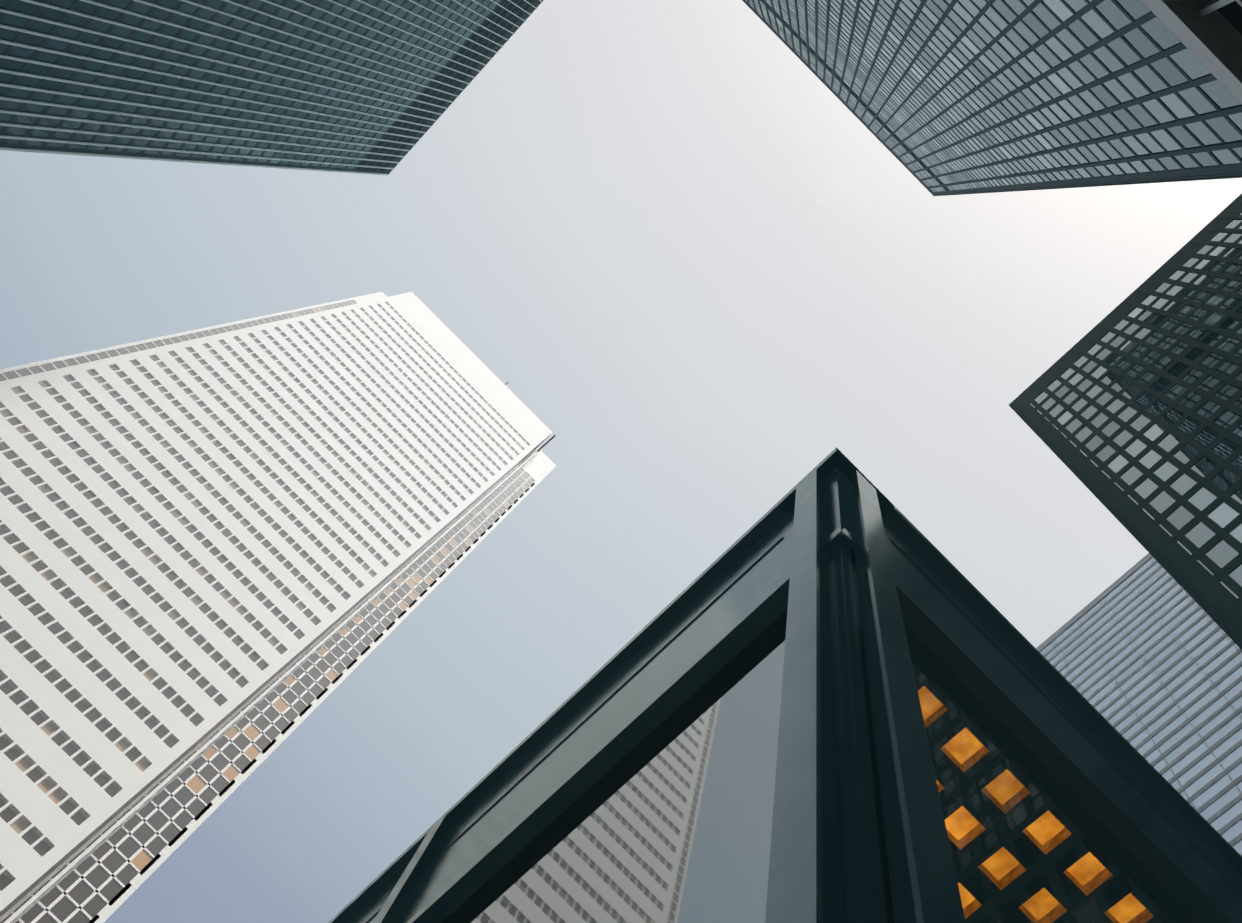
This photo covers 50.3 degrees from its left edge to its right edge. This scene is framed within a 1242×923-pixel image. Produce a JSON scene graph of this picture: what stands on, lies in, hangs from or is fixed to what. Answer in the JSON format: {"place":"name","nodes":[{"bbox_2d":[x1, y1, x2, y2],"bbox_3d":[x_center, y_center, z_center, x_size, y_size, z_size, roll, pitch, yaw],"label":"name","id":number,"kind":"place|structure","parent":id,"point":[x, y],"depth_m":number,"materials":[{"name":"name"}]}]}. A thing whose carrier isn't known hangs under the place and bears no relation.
{"place":"outdoors","nodes":[
{"label":"outdoors","id":0,"kind":"place"},
{"bbox_2d":[0,0,542,174],"bbox_3d":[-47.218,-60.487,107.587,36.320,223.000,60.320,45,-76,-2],"label":"skyscraper","id":1,"kind":"structure","parent":0,"point":[375,87],"depth_m":146.84,"materials":[{"name":"teal glass"}]},
{"bbox_2d":[0,292,555,922],"bbox_3d":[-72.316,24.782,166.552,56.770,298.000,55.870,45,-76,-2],"label":"white tower","id":2,"kind":"structure","parent":0,"point":[232,554],"depth_m":158.88,"materials":[{"name":"concrete"}]},
{"bbox_2d":[0,0,1241,922],"label":"sky","id":3,"kind":"structure","parent":0,"point":[707,278],"materials":[{"name":"grey"}]},
{"bbox_2d":[328,447,1241,922],"bbox_3d":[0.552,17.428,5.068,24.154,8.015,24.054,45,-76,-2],"label":"building","id":4,"kind":"structure","parent":0,"point":[834,685],"depth_m":4.49,"materials":[{"name":"metal"}]},
{"bbox_2d":[742,0,1241,195],"bbox_3d":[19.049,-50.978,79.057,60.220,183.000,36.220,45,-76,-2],"label":"skyscraper","id":5,"kind":"structure","parent":0,"point":[946,97],"depth_m":66.22,"materials":[{"name":"glass"}]},
{"bbox_2d":[1009,194,1241,649],"bbox_3d":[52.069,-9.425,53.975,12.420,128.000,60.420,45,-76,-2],"label":"tower","id":6,"kind":"structure","parent":0,"point":[1128,410],"depth_m":89.50,"materials":[{"name":"black metal"}]},
{"bbox_2d":[1036,553,1241,855],"bbox_3d":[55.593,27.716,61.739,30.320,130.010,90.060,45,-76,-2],"label":"blue tower","id":7,"kind":"structure","parent":0,"point":[1143,656],"depth_m":104.22,"materials":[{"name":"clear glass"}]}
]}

